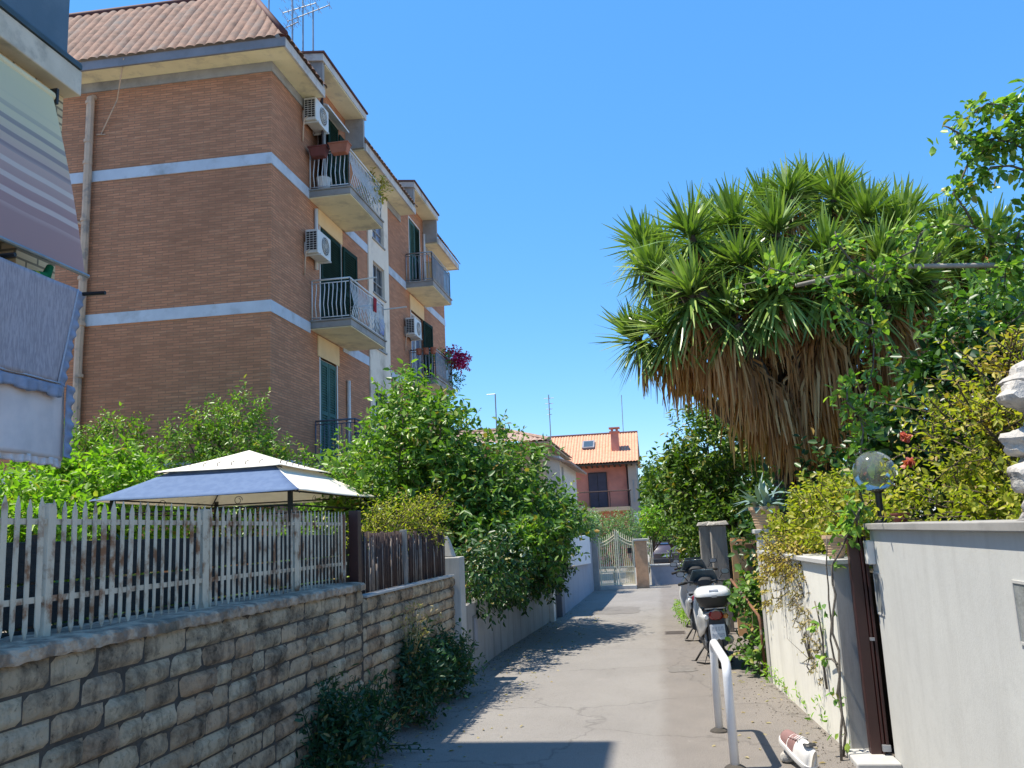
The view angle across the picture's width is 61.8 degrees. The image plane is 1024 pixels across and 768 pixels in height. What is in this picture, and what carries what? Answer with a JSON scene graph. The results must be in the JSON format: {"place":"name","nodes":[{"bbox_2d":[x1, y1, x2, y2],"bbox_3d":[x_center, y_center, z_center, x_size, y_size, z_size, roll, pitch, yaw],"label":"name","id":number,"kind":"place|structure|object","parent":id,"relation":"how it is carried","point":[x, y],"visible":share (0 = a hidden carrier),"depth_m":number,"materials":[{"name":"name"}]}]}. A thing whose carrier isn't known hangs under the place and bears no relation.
{"place":"outdoors","nodes":[
{"label":"outdoors","id":0,"kind":"place"},
{"bbox_2d":[69,0,1023,516],"label":"sky","id":1,"kind":"structure","parent":0,"point":[528,126],"materials":[{"name":"blue"}]},
{"bbox_2d":[352,567,894,767],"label":"road","id":2,"kind":"structure","parent":0,"point":[615,693],"depth_m":7.86,"materials":[{"name":"asphalt"}]},
{"bbox_2d":[375,611,825,765],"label":"leaf litter","id":3,"kind":"object","parent":2,"relation":"on","point":[552,681],"visible":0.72,"depth_m":8.72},
{"bbox_2d":[361,600,852,767],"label":"grit","id":4,"kind":"object","parent":2,"relation":"on","point":[824,733],"visible":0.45,"depth_m":7.40,"materials":[{"name":"gravel"}]},
{"bbox_2d":[592,606,640,613],"bbox_3d":[2.319,4.978,18.853,1.055,0.046,2.304,-4,-10,9],"label":"road patch","id":5,"kind":"object","parent":2,"relation":"on","point":[617,610],"visible":1,"depth_m":18.74,"materials":[{"name":"concrete"}]},
{"bbox_2d":[588,507,647,584],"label":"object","id":6,"kind":"object","parent":2,"relation":"on","point":[615,520],"visible":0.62,"depth_m":29.68,"materials":[{"name":"green plant"}]},
{"bbox_2d":[600,584,636,589],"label":"gate sill","id":7,"kind":"structure","parent":2,"relation":"on","point":[616,587],"depth_m":27.83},
{"bbox_2d":[598,529,635,585],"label":"iron gate","id":8,"kind":"structure","parent":7,"relation":"on","point":[628,578],"depth_m":28.11,"materials":[{"name":"metal"}]},
{"bbox_2d":[633,502,679,573],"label":"lime bush","id":9,"kind":"object","parent":2,"relation":"on","point":[650,528],"visible":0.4,"depth_m":33.44,"materials":[{"name":"green plant"}]},
{"bbox_2d":[647,541,682,563],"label":"parked car","id":10,"kind":"object","parent":2,"relation":"on","point":[662,548],"visible":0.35,"depth_m":47.76,"materials":[{"name":"paint"}]},
{"bbox_2d":[640,489,693,562],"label":"cream bush","id":11,"kind":"object","parent":2,"relation":"on","point":[649,505],"visible":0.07,"depth_m":38.70,"materials":[{"name":"green plant"}]},
{"bbox_2d":[650,488,712,557],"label":"lane shrub","id":12,"kind":"object","parent":2,"relation":"on","point":[668,497],"visible":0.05,"depth_m":18.74,"materials":[{"name":"green plant"}]},
{"bbox_2d":[667,665,696,671],"bbox_3d":[1.955,3.266,9.821,0.350,0.001,0.474,-4,-10,9],"label":"road patch","id":13,"kind":"object","parent":2,"relation":"on","point":[681,668],"visible":1,"depth_m":9.80,"materials":[{"name":"concrete"}]},
{"bbox_2d":[670,558,717,641],"bbox_3d":[2.774,3.198,12.719,0.716,1.127,1.734,-9,-11,10],"label":"scooter","id":14,"kind":"object","parent":2,"relation":"on","point":[686,594],"visible":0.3,"depth_m":13.17,"materials":[{"name":"plastic"}]},
{"bbox_2d":[676,568,733,666],"bbox_3d":[2.429,2.829,10.476,0.673,1.059,1.657,-6,-10,7],"label":"scooter","id":15,"kind":"object","parent":2,"relation":"on","point":[711,615],"visible":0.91,"depth_m":9.81,"materials":[{"name":"plastic"}]},
{"bbox_2d":[636,396,773,615],"bbox_3d":[4.135,2.018,16.214,3.573,4.682,3.299,-4,-10,9],"label":"bay tree","id":16,"kind":"object","parent":2,"relation":"on","point":[698,476],"visible":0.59,"depth_m":15.93,"materials":[{"name":"green plant"}]},
{"bbox_2d":[709,639,745,767],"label":"hoop barrier","id":17,"kind":"object","parent":2,"relation":"on","point":[716,650],"visible":0.97,"depth_m":5.84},
{"bbox_2d":[730,538,763,635],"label":"board gate","id":18,"kind":"structure","parent":2,"relation":"on","point":[736,558],"depth_m":12.85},
{"bbox_2d":[730,578,766,676],"bbox_3d":[2.671,2.740,9.721,0.037,0.985,1.137,-2,-10,-1],"label":"handrail","id":19,"kind":"object","parent":2,"relation":"on","point":[759,620],"visible":0.79,"depth_m":9.18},
{"bbox_2d":[780,750,794,762],"bbox_3d":[1.879,2.537,5.836,0.102,0.083,0.100,-4,-10,9],"label":"stone","id":20,"kind":"object","parent":2,"relation":"on","point":[785,757],"visible":0.66,"depth_m":5.80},
{"bbox_2d":[779,729,817,767],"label":"sneaker","id":21,"kind":"object","parent":2,"relation":"on","point":[800,751],"visible":1,"depth_m":5.63,"materials":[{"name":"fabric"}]},
{"bbox_2d":[730,231,913,760],"bbox_3d":[2.409,0.701,6.010,1.414,3.737,0.466,-3,-10,1],"label":"climbing rose","id":22,"kind":"object","parent":2,"relation":"on","point":[851,405],"visible":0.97,"depth_m":6.17,"materials":[{"name":"green plant"}]},
{"bbox_2d":[900,457,914,468],"bbox_3d":[3.123,0.620,6.762,0.110,0.101,0.106,3,-11,-27],"label":"rose bloom","id":23,"kind":"object","parent":22,"relation":"attached to","point":[909,462],"visible":0.94,"depth_m":6.75,"materials":[{"name":"pink plant"}]},
{"bbox_2d":[806,536,849,756],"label":"bare vine","id":24,"kind":"object","parent":2,"relation":"on","point":[846,746],"visible":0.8,"depth_m":6.13,"materials":[{"name":"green plant"}]},
{"bbox_2d":[845,749,901,767],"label":"door step","id":25,"kind":"object","parent":2,"relation":"on","point":[862,758],"depth_m":5.68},
{"bbox_2d":[845,534,891,754],"bbox_3d":[2.470,1.783,5.943,0.121,1.490,0.120,-4,-10,9],"label":"gate post","id":26,"kind":"object","parent":25,"relation":"on","point":[870,670],"visible":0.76,"depth_m":5.91,"materials":[{"name":"brown metal"}]},
{"bbox_2d":[600,532,750,581],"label":"ground","id":27,"kind":"structure","parent":0,"point":[605,575],"depth_m":45.84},
{"bbox_2d":[0,575,455,767],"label":"stone wall","id":28,"kind":"structure","parent":27,"relation":"on","point":[224,685],"depth_m":4.38,"materials":[{"name":"stone"}]},
{"bbox_2d":[0,495,346,641],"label":"picket fence","id":29,"kind":"object","parent":28,"relation":"on","point":[47,521],"visible":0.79,"depth_m":4.21,"materials":[{"name":"wood"}]},
{"bbox_2d":[349,510,444,593],"bbox_3d":[-1.013,1.696,8.351,0.090,0.860,2.940,-4,-10,10],"label":"reed fence","id":30,"kind":"object","parent":28,"relation":"on","point":[390,559],"visible":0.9,"depth_m":7.76,"materials":[{"name":"brown wood"}]},
{"bbox_2d":[390,598,443,672],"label":"dry stalks","id":31,"kind":"object","parent":28,"relation":"on","point":[414,651],"visible":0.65,"depth_m":7.64,"materials":[{"name":"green plant"}]},
{"bbox_2d":[0,0,459,611],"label":"apartment building","id":32,"kind":"structure","parent":27,"relation":"on","point":[204,200],"depth_m":18.47,"materials":[{"name":"brown brick"}]},
{"bbox_2d":[279,0,319,50],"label":"tv antenna","id":33,"kind":"object","parent":32,"relation":"on","point":[302,7],"visible":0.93,"depth_m":22.25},
{"bbox_2d":[284,1,331,50],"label":"tv antenna","id":34,"kind":"object","parent":32,"relation":"on","point":[312,11],"visible":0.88,"depth_m":21.80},
{"bbox_2d":[302,97,328,140],"bbox_3d":[-4.647,-6.106,20.221,0.400,1.063,0.888,-4,-10,9],"label":"air conditioner","id":35,"kind":"object","parent":32,"relation":"attached to","point":[315,115],"visible":1,"depth_m":19.98,"materials":[{"name":"metal"}]},
{"bbox_2d":[304,229,330,274],"bbox_3d":[-4.492,-2.946,19.740,0.400,1.063,0.888,-4,-10,9],"label":"air conditioner","id":36,"kind":"object","parent":32,"relation":"attached to","point":[317,245],"visible":1,"depth_m":19.50,"materials":[{"name":"metal"}]},
{"bbox_2d":[307,144,329,159],"bbox_3d":[-4.524,-5.421,20.039,0.470,0.255,0.270,-4,-10,9],"label":"flower box","id":37,"kind":"object","parent":32,"relation":"attached to","point":[321,151],"visible":0.89,"depth_m":19.94,"materials":[{"name":"ceramic"}]},
{"bbox_2d":[316,176,330,187],"bbox_3d":[-4.445,-4.693,20.202,0.360,0.320,0.351,-4,-10,9],"label":"white pot","id":38,"kind":"object","parent":32,"relation":"on","point":[324,183],"visible":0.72,"depth_m":20.07,"materials":[{"name":"ceramic"}]},
{"bbox_2d":[319,357,338,462],"bbox_3d":[-4.439,0.707,20.303,0.222,2.615,1.150,-4,-10,9],"label":"door","id":39,"kind":"structure","parent":32,"relation":"in","point":[327,371],"depth_m":20.30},
{"bbox_2d":[318,98,348,186],"bbox_3d":[-4.548,-5.579,21.545,0.525,2.465,2.370,-4,-10,9],"label":"door","id":40,"kind":"structure","parent":32,"relation":"in","point":[332,136],"depth_m":21.82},
{"bbox_2d":[319,225,357,319],"bbox_3d":[-4.450,-2.380,21.504,0.287,2.585,2.389,-5,-10,11],"label":"door","id":41,"kind":"structure","parent":32,"relation":"in","point":[333,269],"depth_m":21.49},
{"bbox_2d":[327,140,351,155],"bbox_3d":[-4.018,-5.488,19.963,0.500,0.255,0.270,-4,-10,9],"label":"flower box","id":42,"kind":"object","parent":32,"relation":"attached to","point":[338,148],"visible":1,"depth_m":19.87,"materials":[{"name":"ceramic"}]},
{"bbox_2d":[354,167,392,204],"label":"balcony plant","id":43,"kind":"object","parent":32,"relation":"on","point":[381,187],"visible":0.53,"depth_m":21.87,"materials":[{"name":"green plant"}]},
{"bbox_2d":[372,229,385,250],"bbox_3d":[-3.962,-4.505,25.075,0.160,0.890,1.140,-4,-10,9],"label":"window","id":44,"kind":"structure","parent":32,"relation":"in","point":[376,233],"depth_m":25.25,"materials":[{"name":"glass"}]},
{"bbox_2d":[373,263,386,302],"bbox_3d":[-3.892,-2.965,24.806,0.160,0.980,1.140,-4,-10,9],"label":"window","id":45,"kind":"structure","parent":32,"relation":"in","point":[377,272],"depth_m":24.97,"materials":[{"name":"glass"}]},
{"bbox_2d":[404,317,421,350],"bbox_3d":[-3.168,-1.532,27.431,0.400,1.063,0.888,-4,-10,9],"label":"air conditioner","id":46,"kind":"object","parent":32,"relation":"attached to","point":[413,329],"visible":1,"depth_m":27.16,"materials":[{"name":"metal"}]},
{"bbox_2d":[408,216,420,280],"bbox_3d":[-3.404,-4.312,29.111,0.230,2.465,1.400,-4,-10,9],"label":"door","id":47,"kind":"structure","parent":32,"relation":"in","point":[413,233],"depth_m":29.07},
{"bbox_2d":[410,309,433,377],"bbox_3d":[-3.127,-1.079,29.013,0.231,2.485,2.365,-5,-10,12],"label":"door","id":48,"kind":"structure","parent":32,"relation":"in","point":[427,328],"depth_m":29.39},
{"bbox_2d":[426,261,440,281],"bbox_3d":[-2.670,-3.608,29.125,0.390,1.000,0.640,-4,-10,9],"label":"balcony cabinet","id":49,"kind":"object","parent":32,"relation":"on","point":[429,273],"visible":0.41,"depth_m":28.87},
{"bbox_2d":[428,346,465,393],"bbox_3d":[-2.217,-0.392,28.970,0.979,1.513,2.091,-6,-10,19],"label":"balcony greenery","id":50,"kind":"object","parent":32,"relation":"on","point":[455,376],"visible":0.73,"depth_m":29.05,"materials":[{"name":"green plant"}]},
{"bbox_2d":[439,344,471,374],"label":"bougainvillea","id":51,"kind":"object","parent":32,"relation":"on","point":[458,361],"visible":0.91,"depth_m":29.14,"materials":[{"name":"purple plant"}]},
{"bbox_2d":[294,663,397,767],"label":"nettle clump","id":52,"kind":"object","parent":27,"relation":"on","point":[348,727],"visible":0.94,"depth_m":5.63,"materials":[{"name":"green plant"}]},
{"bbox_2d":[352,668,434,755],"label":"nettle clump","id":53,"kind":"object","parent":27,"relation":"on","point":[381,726],"visible":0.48,"depth_m":6.51,"materials":[{"name":"green plant"}]},
{"bbox_2d":[345,482,457,566],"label":"golden shrub","id":54,"kind":"object","parent":27,"relation":"on","point":[403,521],"visible":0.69,"depth_m":8.83,"materials":[{"name":"yellow plant"}]},
{"bbox_2d":[386,618,468,729],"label":"nettle clump","id":55,"kind":"object","parent":27,"relation":"on","point":[430,663],"visible":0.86,"depth_m":7.49,"materials":[{"name":"green plant"}]},
{"bbox_2d":[444,536,467,680],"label":"wall pillar","id":56,"kind":"structure","parent":27,"relation":"on","point":[454,566],"depth_m":9.82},
{"bbox_2d":[431,618,486,698],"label":"nettle clump","id":57,"kind":"object","parent":27,"relation":"on","point":[462,671],"visible":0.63,"depth_m":8.67,"materials":[{"name":"green plant"}]},
{"bbox_2d":[414,408,598,592],"bbox_3d":[0.011,2.183,14.062,2.852,3.809,4.882,-9,-12,32],"label":"orange tree","id":58,"kind":"object","parent":27,"relation":"on","point":[533,501],"visible":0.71,"depth_m":13.42,"materials":[{"name":"green plant"}]},
{"bbox_2d":[466,588,556,675],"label":"plaster wall","id":59,"kind":"structure","parent":27,"relation":"on","point":[498,639],"depth_m":12.02,"materials":[{"name":"paint"}]},
{"bbox_2d":[455,515,578,630],"bbox_3d":[0.211,2.962,13.797,1.386,1.641,7.516,-4,-10,9],"label":"jasmine hedge","id":60,"kind":"object","parent":59,"relation":"on","point":[489,579],"visible":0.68,"depth_m":11.54,"materials":[{"name":"green plant"}]},
{"bbox_2d":[494,510,553,568],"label":"light shrub","id":61,"kind":"object","parent":59,"relation":"on","point":[530,537],"visible":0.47,"depth_m":12.48,"materials":[{"name":"green plant"}]},
{"bbox_2d":[452,428,586,544],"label":"tan house","id":62,"kind":"structure","parent":27,"relation":"on","point":[561,464],"depth_m":38.38,"materials":[{"name":"grey paint"}]},
{"bbox_2d":[556,534,600,616],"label":"service wall","id":63,"kind":"structure","parent":27,"relation":"on","point":[584,582],"depth_m":23.00,"materials":[{"name":"white paint"}]},
{"bbox_2d":[573,502,607,546],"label":"corner bush","id":64,"kind":"object","parent":63,"relation":"on","point":[593,520],"visible":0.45,"depth_m":26.35,"materials":[{"name":"green plant"}]},
{"bbox_2d":[548,427,640,567],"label":"red house","id":65,"kind":"structure","parent":27,"relation":"on","point":[608,463],"depth_m":54.85,"materials":[{"name":"orange tile"}]},
{"bbox_2d":[588,472,608,507],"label":"door","id":66,"kind":"structure","parent":65,"relation":"in","point":[597,481],"depth_m":54.78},
{"bbox_2d":[633,538,649,587],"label":"gate pillar","id":67,"kind":"structure","parent":27,"relation":"on","point":[641,560],"depth_m":28.11,"materials":[{"name":"stone"}]},
{"bbox_2d":[638,460,666,504],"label":"distant tree","id":68,"kind":"object","parent":27,"relation":"on","point":[642,471],"visible":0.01,"depth_m":64.36,"materials":[{"name":"green plant"}]},
{"bbox_2d":[650,563,682,584],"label":"wall","id":69,"kind":"structure","parent":27,"relation":"on","point":[661,574],"depth_m":29.85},
{"bbox_2d":[697,521,713,583],"bbox_3d":[3.195,3.162,13.936,0.231,1.820,0.232,-4,-10,9],"label":"stone post","id":70,"kind":"object","parent":27,"relation":"on","point":[705,542],"visible":0.4,"depth_m":13.95,"materials":[{"name":"grey stone"}]},
{"bbox_2d":[706,520,734,631],"bbox_3d":[3.315,3.079,13.518,0.328,1.812,0.328,-4,-10,9],"label":"stone post","id":71,"kind":"object","parent":27,"relation":"on","point":[719,548],"visible":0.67,"depth_m":13.48,"materials":[{"name":"grey stone"}]},
{"bbox_2d":[723,564,767,674],"bbox_3d":[2.796,2.730,9.916,0.741,1.263,1.762,-4,-10,9],"label":"fig sapling","id":72,"kind":"object","parent":27,"relation":"on","point":[750,653],"visible":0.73,"depth_m":9.65,"materials":[{"name":"green plant"}]},
{"bbox_2d":[670,599,827,721],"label":"wall weeds","id":73,"kind":"object","parent":27,"relation":"on","point":[682,613],"depth_m":8.58,"materials":[{"name":"green plant"}]},
{"bbox_2d":[751,529,777,682],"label":"square pillar","id":74,"kind":"structure","parent":27,"relation":"on","point":[756,532],"depth_m":8.93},
{"bbox_2d":[733,473,790,528],"bbox_3d":[2.713,1.235,9.119,0.700,0.605,0.715,-4,-10,9],"label":"agave pot","id":75,"kind":"object","parent":74,"relation":"on","point":[754,509],"visible":0.77,"depth_m":9.04,"materials":[{"name":"ceramic"}]},
{"bbox_2d":[757,550,868,748],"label":"ivy wall","id":76,"kind":"structure","parent":27,"relation":"on","point":[788,657],"depth_m":6.63,"materials":[{"name":"paint"}]},
{"bbox_2d":[750,530,820,619],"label":"hanging ivy","id":77,"kind":"object","parent":76,"relation":"hanging from","point":[777,564],"visible":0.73,"depth_m":7.78,"materials":[{"name":"green plant"}]},
{"bbox_2d":[767,552,823,686],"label":"dry creeper","id":78,"kind":"object","parent":76,"relation":"attached to","point":[809,650],"visible":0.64,"depth_m":7.06,"materials":[{"name":"brown plant"}]},
{"bbox_2d":[821,535,845,557],"bbox_3d":[2.392,1.201,6.330,0.180,0.165,0.178,-4,-10,9],"label":"plant pot","id":79,"kind":"object","parent":76,"relation":"on","point":[833,545],"visible":0.58,"depth_m":6.27,"materials":[{"name":"ceramic"}]},
{"bbox_2d":[863,519,1023,767],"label":"rendered wall","id":80,"kind":"structure","parent":27,"relation":"on","point":[949,595],"depth_m":4.40,"materials":[{"name":"white paint"}]},
{"bbox_2d":[852,451,895,522],"bbox_3d":[2.513,0.708,5.909,0.284,0.494,0.284,-4,-10,9],"label":"globe lamp","id":81,"kind":"object","parent":80,"relation":"on","point":[867,467],"visible":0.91,"depth_m":5.84,"materials":[{"name":"glass"}]},
{"bbox_2d":[889,512,910,521],"bbox_3d":[2.558,0.879,5.636,0.127,0.060,0.126,-4,-10,9],"label":"plant pot","id":82,"kind":"object","parent":80,"relation":"on","point":[897,515],"visible":0.74,"depth_m":5.60,"materials":[{"name":"ceramic"}]},
{"bbox_2d":[996,360,1023,519],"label":"rock column","id":83,"kind":"object","parent":80,"relation":"on","point":[1011,395],"visible":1,"depth_m":3.66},
{"bbox_2d":[869,564,893,748],"bbox_3d":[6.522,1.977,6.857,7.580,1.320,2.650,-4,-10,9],"label":"gate","id":84,"kind":"structure","parent":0,"point":[884,683],"depth_m":6.15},
{"bbox_2d":[757,459,927,573],"bbox_3d":[2.755,1.158,7.387,1.136,1.059,2.429,-4,-10,9],"label":"sedum shrub","id":85,"kind":"object","parent":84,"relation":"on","point":[817,513],"visible":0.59,"depth_m":7.16,"materials":[{"name":"yellow plant"}]},
{"bbox_2d":[826,294,1023,520],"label":"magnolia bush","id":86,"kind":"object","parent":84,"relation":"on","point":[932,360],"visible":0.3,"depth_m":8.37,"materials":[{"name":"green plant"}]},
{"bbox_2d":[913,255,1023,489],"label":"shade tree","id":87,"kind":"object","parent":84,"relation":"on","point":[1014,290],"visible":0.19,"depth_m":8.81,"materials":[{"name":"green plant"}]},
{"bbox_2d":[795,262,1023,286],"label":"pergola pole","id":88,"kind":"object","parent":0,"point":[952,265],"visible":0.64,"depth_m":6.31,"materials":[{"name":"grey metal"}]},
{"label":"garden soil","id":89,"kind":"structure","parent":0,"visible":0},
{"bbox_2d":[0,0,105,295],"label":"corner building","id":90,"kind":"structure","parent":89,"relation":"on","point":[40,74],"depth_m":7.06,"materials":[{"name":"paint"}]},
{"bbox_2d":[0,257,84,468],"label":"screen","id":91,"kind":"object","parent":90,"relation":"hanging from","point":[39,318],"visible":1,"depth_m":6.25,"materials":[{"name":"fabric"}]},
{"bbox_2d":[33,264,53,277],"bbox_3d":[-3.715,-0.769,6.422,0.108,0.470,0.742,-4,-10,9],"label":"green bag","id":92,"kind":"object","parent":90,"relation":"hanging from","point":[48,271],"visible":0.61,"depth_m":6.74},
{"bbox_2d":[0,463,117,630],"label":"hedge","id":93,"kind":"object","parent":89,"relation":"on","point":[52,491],"visible":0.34,"depth_m":9.52,"materials":[{"name":"green plant"}]},
{"bbox_2d":[0,431,190,585],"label":"loquat shrub","id":94,"kind":"object","parent":89,"relation":"on","point":[131,477],"visible":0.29,"depth_m":13.32,"materials":[{"name":"green plant"}]},
{"bbox_2d":[49,401,189,532],"bbox_3d":[-7.448,2.330,15.712,3.168,4.125,2.029,-4,-10,9],"label":"photinia bush","id":95,"kind":"object","parent":89,"relation":"on","point":[104,437],"visible":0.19,"depth_m":15.98,"materials":[{"name":"green plant"}]},
{"bbox_2d":[5,533,337,632],"bbox_3d":[-2.986,1.890,6.466,2.593,1.511,5.897,-4,-10,9],"label":"ivy hedge","id":96,"kind":"object","parent":89,"relation":"on","point":[89,578],"visible":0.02,"depth_m":6.57,"materials":[{"name":"green plant"}]},
{"bbox_2d":[0,532,362,638],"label":"board screen","id":97,"kind":"object","parent":89,"relation":"on","point":[20,580],"visible":0.06,"depth_m":5.15,"materials":[{"name":"wood"}]},
{"bbox_2d":[147,374,306,592],"bbox_3d":[-5.224,2.018,15.530,3.008,4.476,2.129,-4,-10,9],"label":"laurel bush","id":98,"kind":"object","parent":89,"relation":"on","point":[200,453],"visible":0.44,"depth_m":15.70,"materials":[{"name":"green plant"}]},
{"bbox_2d":[89,450,379,615],"bbox_3d":[-3.780,2.239,12.276,2.925,2.585,3.164,-4,-10,9],"label":"garden gazebo","id":99,"kind":"object","parent":89,"relation":"on","point":[245,479],"visible":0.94,"depth_m":11.58,"materials":[{"name":"fabric"}]},
{"bbox_2d":[267,439,397,582],"bbox_3d":[-3.118,2.512,15.186,2.492,3.199,2.193,-4,-10,9],"label":"hedge","id":100,"kind":"object","parent":89,"relation":"on","point":[302,508],"visible":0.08,"depth_m":15.39,"materials":[{"name":"green plant"}]},
{"bbox_2d":[301,358,508,592],"bbox_3d":[-1.736,1.655,13.895,3.671,4.327,3.038,-4,-10,9],"label":"lemon tree","id":101,"kind":"object","parent":89,"relation":"on","point":[410,431],"visible":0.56,"depth_m":13.44,"materials":[{"name":"green plant"}]},
{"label":"garden soil","id":102,"kind":"structure","parent":0,"visible":0},
{"bbox_2d":[873,323,1023,517],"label":"autumn shrub","id":103,"kind":"object","parent":102,"relation":"on","point":[996,410],"visible":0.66,"depth_m":5.08,"materials":[{"name":"yellow plant"}]},
{"bbox_2d":[873,98,1023,317],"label":"rambling rose","id":104,"kind":"object","parent":102,"relation":"on","point":[958,183],"visible":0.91,"depth_m":6.32,"materials":[{"name":"green plant"}]},
{"bbox_2d":[874,426,1023,522],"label":"golden hedge","id":105,"kind":"object","parent":102,"relation":"on","point":[975,505],"visible":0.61,"depth_m":5.13,"materials":[{"name":"yellow plant"}]},
{"bbox_2d":[926,78,1023,334],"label":"tree","id":106,"kind":"object","parent":102,"relation":"on","point":[986,109],"visible":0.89,"depth_m":6.33,"materials":[{"name":"green plant"}]},
{"bbox_2d":[940,323,1023,465],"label":"shrub","id":107,"kind":"object","parent":102,"relation":"on","point":[998,367],"visible":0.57,"depth_m":5.03,"materials":[{"name":"green plant"}]},
{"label":"garden soil","id":108,"kind":"structure","parent":0,"visible":0},
{"bbox_2d":[592,152,1023,547],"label":"yucca tree","id":109,"kind":"object","parent":108,"relation":"on","point":[771,368],"visible":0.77,"depth_m":11.20,"materials":[{"name":"green plant"}]},
{"bbox_2d":[727,363,1005,591],"bbox_3d":[4.505,1.347,9.928,4.023,3.353,2.503,-7,-11,24],"label":"undergrowth bush","id":110,"kind":"object","parent":108,"relation":"on","point":[840,455],"visible":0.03,"depth_m":10.21,"materials":[{"name":"green plant"}]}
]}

